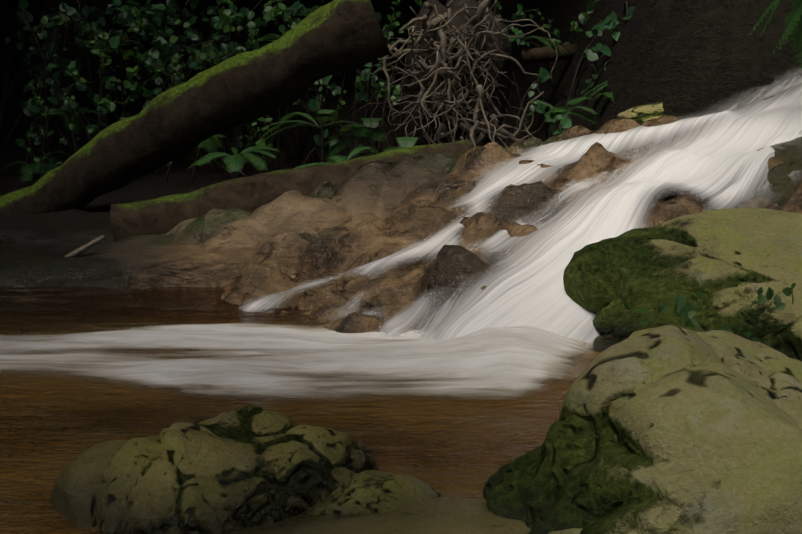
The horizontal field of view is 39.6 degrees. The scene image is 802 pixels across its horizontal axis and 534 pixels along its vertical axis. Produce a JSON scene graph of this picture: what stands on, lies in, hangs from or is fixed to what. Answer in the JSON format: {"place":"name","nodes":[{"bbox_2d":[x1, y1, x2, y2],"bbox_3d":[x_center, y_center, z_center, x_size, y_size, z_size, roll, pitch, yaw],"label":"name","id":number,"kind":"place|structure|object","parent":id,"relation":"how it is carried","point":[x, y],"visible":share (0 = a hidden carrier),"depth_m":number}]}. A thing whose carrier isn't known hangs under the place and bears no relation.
{"place":"outdoors","nodes":[
{"label":"outdoors","id":0,"kind":"place"},
{"bbox_2d":[0,286,600,533],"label":"pool water","id":1,"kind":"structure","parent":0,"point":[53,426],"depth_m":3.36},
{"bbox_2d":[0,306,594,403],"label":"water foam","id":2,"kind":"object","parent":1,"relation":"on","point":[498,361],"depth_m":3.83},
{"bbox_2d":[0,0,801,332],"bbox_3d":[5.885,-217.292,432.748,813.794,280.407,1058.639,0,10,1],"label":"rocky riverbank","id":3,"kind":"structure","parent":0,"point":[684,58],"depth_m":5.79},
{"bbox_2d":[65,235,105,256],"bbox_3d":[-1.786,-0.041,5.590,0.610,0.210,0.055,-5,11,-27],"label":"stick","id":4,"kind":"object","parent":3,"relation":"on","point":[81,249],"visible":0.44,"depth_m":5.67},
{"bbox_2d":[49,437,226,533],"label":"rock","id":5,"kind":"object","parent":3,"relation":"on","point":[140,485],"visible":0.69,"depth_m":2.50},
{"bbox_2d":[0,0,389,215],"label":"log","id":6,"kind":"object","parent":3,"relation":"on","point":[289,67],"visible":0.92,"depth_m":6.98},
{"bbox_2d":[145,404,379,533],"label":"rock","id":7,"kind":"object","parent":3,"relation":"on","point":[264,466],"visible":0.56,"depth_m":2.59},
{"bbox_2d":[110,139,473,240],"bbox_3d":[-0.592,-0.380,6.494,2.136,0.698,0.389,-2,10,-13],"label":"log","id":8,"kind":"object","parent":3,"relation":"on","point":[167,214],"visible":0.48,"depth_m":6.29},
{"bbox_2d":[0,0,635,183],"bbox_3d":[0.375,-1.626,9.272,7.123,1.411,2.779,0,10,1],"label":"leafy shrubs","id":9,"kind":"object","parent":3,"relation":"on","point":[224,16],"visible":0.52,"depth_m":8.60},
{"bbox_2d":[222,497,530,533],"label":"rock","id":10,"kind":"object","parent":3,"relation":"on","point":[445,515],"visible":0.62,"depth_m":2.36},
{"bbox_2d":[303,470,441,514],"bbox_3d":[-0.057,0.598,2.562,0.339,0.254,0.291,0,10,1],"label":"yellow rock","id":11,"kind":"object","parent":10,"relation":"on","point":[369,491],"visible":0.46,"depth_m":2.49},
{"bbox_2d":[0,0,801,180],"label":"fern plants","id":12,"kind":"object","parent":3,"relation":"on","point":[794,24],"visible":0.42,"depth_m":7.44},
{"bbox_2d":[351,0,560,146],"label":"tangled roots","id":13,"kind":"object","parent":3,"relation":"on","point":[436,69],"visible":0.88,"depth_m":7.60},
{"bbox_2d":[401,0,512,145],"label":"root wad soil","id":14,"kind":"structure","parent":13,"relation":"attached to","point":[500,64],"depth_m":7.86},
{"bbox_2d":[240,71,801,350],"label":"cascade water","id":15,"kind":"structure","parent":3,"relation":"on","point":[721,158],"depth_m":4.64},
{"bbox_2d":[520,44,576,63],"bbox_3d":[1.842,-1.911,9.618,1.666,0.305,0.129,-2,10,-11],"label":"log","id":16,"kind":"object","parent":3,"relation":"on","point":[540,55],"visible":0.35,"depth_m":9.47},
{"bbox_2d":[548,528,581,533],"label":"rock","id":17,"kind":"object","parent":3,"relation":"on","point":[573,531],"visible":0.02,"depth_m":2.20},
{"bbox_2d":[616,102,663,124],"bbox_3d":[1.625,-0.862,6.602,0.706,0.260,0.559,0,10,1],"label":"bank rock","id":18,"kind":"object","parent":3,"relation":"on","point":[641,114],"visible":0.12,"depth_m":6.43},
{"bbox_2d":[483,324,801,533],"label":"rock","id":19,"kind":"object","parent":3,"relation":"on","point":[670,429],"visible":0.98,"depth_m":2.22},
{"bbox_2d":[563,208,801,361],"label":"rock","id":20,"kind":"object","parent":3,"relation":"on","point":[727,263],"visible":0.38,"depth_m":4.01},
{"bbox_2d":[635,283,795,341],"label":"small plants","id":21,"kind":"object","parent":20,"relation":"on","point":[681,309],"visible":0.9,"depth_m":3.65},
{"bbox_2d":[757,137,801,210],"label":"dark rock","id":22,"kind":"object","parent":3,"relation":"on","point":[788,154],"visible":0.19,"depth_m":4.56}
]}

